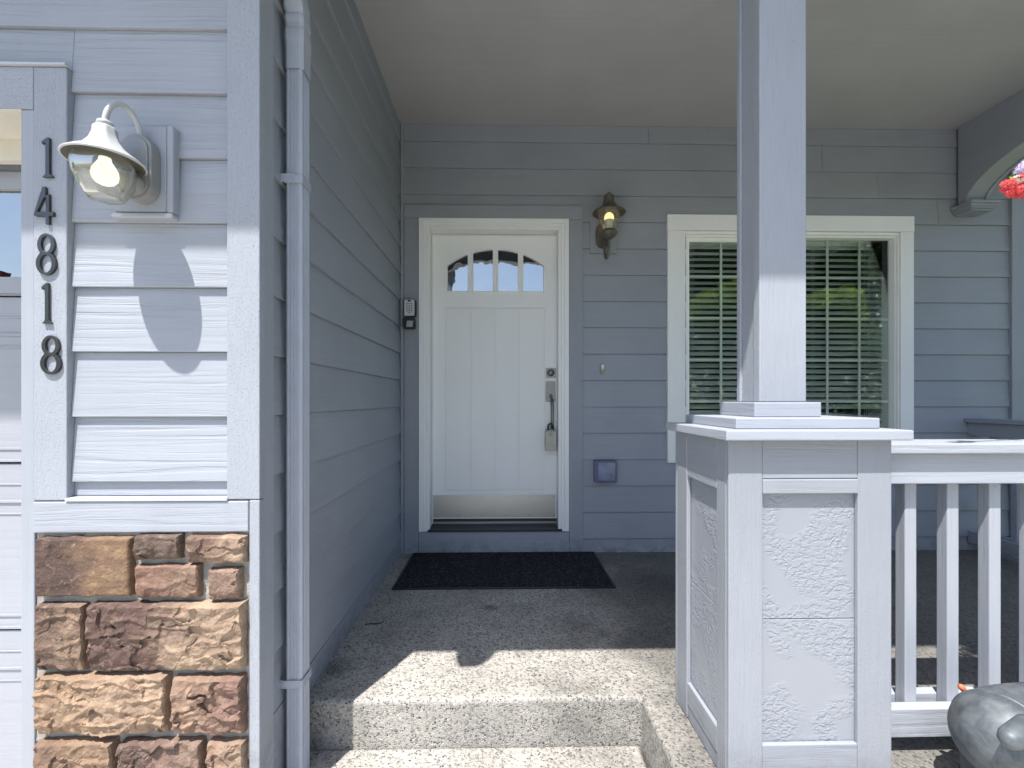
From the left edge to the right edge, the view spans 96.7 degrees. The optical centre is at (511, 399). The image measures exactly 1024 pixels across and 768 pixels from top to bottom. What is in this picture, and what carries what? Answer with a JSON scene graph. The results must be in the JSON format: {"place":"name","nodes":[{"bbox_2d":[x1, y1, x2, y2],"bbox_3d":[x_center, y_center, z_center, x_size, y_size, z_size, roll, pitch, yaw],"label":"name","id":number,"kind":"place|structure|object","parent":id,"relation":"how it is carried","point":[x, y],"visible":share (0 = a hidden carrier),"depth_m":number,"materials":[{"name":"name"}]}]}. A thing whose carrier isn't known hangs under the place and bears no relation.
{"place":"outdoors","nodes":[
{"label":"outdoors","id":0,"kind":"place"},
{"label":"driveway","id":1,"kind":"structure","parent":0,"visible":0},
{"bbox_2d":[310,746,646,767],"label":"porch step","id":2,"kind":"object","parent":1,"relation":"on","point":[587,757],"visible":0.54,"depth_m":1.62,"materials":[{"name":"concrete"}]},
{"bbox_2d":[0,0,1023,767],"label":"house","id":3,"kind":"structure","parent":1,"relation":"on","point":[472,162],"depth_m":2.50,"materials":[{"name":"paint"}]},
{"bbox_2d":[0,164,20,767],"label":"garage door","id":4,"kind":"structure","parent":3,"relation":"in","point":[10,174],"depth_m":1.55,"materials":[{"name":"metal"}]},
{"bbox_2d":[34,186,55,224],"bbox_3d":[-1.357,-0.564,1.321,0.056,0.110,0.008,0,0,-1],"label":"house number","id":5,"kind":"object","parent":3,"relation":"attached to","point":[44,195],"visible":1,"depth_m":1.32,"materials":[{"name":"black metal"}]},
{"bbox_2d":[36,233,57,275],"bbox_3d":[-1.351,-0.422,1.321,0.059,0.121,0.008,0,0,-1],"label":"house number","id":6,"kind":"object","parent":3,"relation":"attached to","point":[50,254],"visible":1,"depth_m":1.32,"materials":[{"name":"black metal"}]},
{"bbox_2d":[41,283,52,323],"bbox_3d":[-1.350,-0.281,1.321,0.028,0.119,0.008,0,0,-1],"label":"house number","id":7,"kind":"object","parent":3,"relation":"attached to","point":[46,287],"visible":1,"depth_m":1.32,"materials":[{"name":"black metal"}]},
{"bbox_2d":[41,137,54,177],"bbox_3d":[-1.347,-0.703,1.321,0.032,0.116,0.008,0,0,-1],"label":"house number","id":8,"kind":"object","parent":3,"relation":"attached to","point":[47,142],"visible":1,"depth_m":1.32,"materials":[{"name":"black metal"}]},
{"bbox_2d":[39,335,62,373],"bbox_3d":[-1.338,-0.131,1.321,0.061,0.113,0.008,0,0,-1],"label":"house number","id":9,"kind":"object","parent":3,"relation":"attached to","point":[47,354],"visible":1,"depth_m":1.32,"materials":[{"name":"black metal"}]},
{"bbox_2d":[58,100,179,220],"bbox_3d":[-1.079,-0.675,1.237,0.191,0.294,0.227,0,0,-1],"label":"wall lantern","id":10,"kind":"object","parent":3,"relation":"attached to","point":[137,165],"depth_m":1.28,"materials":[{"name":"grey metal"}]},
{"bbox_2d":[279,0,310,767],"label":"downspout","id":11,"kind":"object","parent":3,"relation":"attached to","point":[295,177],"visible":0.96,"depth_m":1.50,"materials":[{"name":"grey metal"}]},
{"bbox_2d":[402,299,416,328],"bbox_3d":[-0.727,-0.611,3.232,0.089,0.212,0.062,0,0,-1],"label":"key safe","id":12,"kind":"object","parent":3,"relation":"attached to","point":[409,313],"visible":1,"depth_m":3.22,"materials":[{"name":"black plastic"}]},
{"bbox_2d":[433,236,556,518],"bbox_3d":[-0.126,-0.173,3.385,0.939,2.123,0.107,0,0,-1],"label":"front door","id":13,"kind":"structure","parent":3,"relation":"in","point":[495,297],"depth_m":3.40,"materials":[{"name":"white paint"}]},
{"bbox_2d":[545,423,556,450],"bbox_3d":[0.284,0.269,3.351,0.082,0.201,0.044,0,0,-1],"label":"lock box","id":14,"kind":"object","parent":13,"relation":"hanging from","point":[550,439],"visible":1,"depth_m":3.33,"materials":[{"name":"metal"}]},
{"bbox_2d":[600,363,604,373],"bbox_3d":[0.657,-0.226,3.298,0.034,0.080,0.022,0,0,-1],"label":"doorbell","id":15,"kind":"object","parent":3,"relation":"attached to","point":[602,368],"visible":1,"depth_m":3.30,"materials":[{"name":"white metal"}]},
{"bbox_2d":[593,460,616,482],"bbox_3d":[0.671,0.514,3.281,0.159,0.157,0.058,0,0,-1],"label":"outlet cover","id":16,"kind":"object","parent":3,"relation":"attached to","point":[604,471],"visible":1,"depth_m":3.26,"materials":[{"name":"blue plastic"}]},
{"bbox_2d":[590,192,625,259],"bbox_3d":[0.670,-1.210,3.170,0.228,0.456,0.280,0,0,-1],"label":"wall lantern","id":17,"kind":"object","parent":3,"relation":"attached to","point":[607,214],"depth_m":3.19,"materials":[{"name":"brown metal"}]},
{"bbox_2d":[666,214,913,462],"bbox_3d":[2.033,-0.445,3.451,1.820,1.801,0.280,0,0,-1],"label":"window","id":18,"kind":"structure","parent":3,"relation":"in","point":[887,242],"depth_m":3.41,"materials":[{"name":"white paint"}]},
{"bbox_2d":[964,418,1023,557],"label":"porch railing","id":19,"kind":"object","parent":3,"relation":"attached to","point":[992,428],"visible":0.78,"depth_m":3.10,"materials":[{"name":"grey wood"}]},
{"bbox_2d":[998,160,1023,198],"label":"hanging basket","id":20,"kind":"object","parent":3,"relation":"hanging from","point":[1015,190],"visible":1,"depth_m":1.16,"materials":[{"name":"red plant"}]},
{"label":"ground","id":21,"kind":"structure","parent":0,"visible":0},
{"bbox_2d":[310,550,1018,767],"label":"porch slab","id":22,"kind":"structure","parent":21,"relation":"on","point":[477,668],"depth_m":1.89,"materials":[{"name":"concrete"}]},
{"bbox_2d":[392,552,615,589],"bbox_3d":[-0.051,1.100,2.973,1.312,0.014,0.623,0,0,-1],"label":"door mat","id":23,"kind":"object","parent":22,"relation":"on","point":[498,570],"depth_m":2.90,"materials":[{"name":"black"}]},
{"bbox_2d":[666,0,913,767],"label":"porch column","id":24,"kind":"structure","parent":22,"relation":"on","point":[783,573],"depth_m":1.31,"materials":[{"name":"grey paint"}]},
{"bbox_2d":[891,439,1023,737],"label":"porch railing","id":25,"kind":"object","parent":24,"relation":"attached to","point":[989,467],"visible":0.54,"depth_m":1.45,"materials":[{"name":"white wood"}]},
{"bbox_2d":[947,682,1023,767],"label":"statue","id":26,"kind":"object","parent":21,"relation":"on","point":[986,725],"visible":1,"depth_m":1.20,"materials":[{"name":"grey"}]}
]}

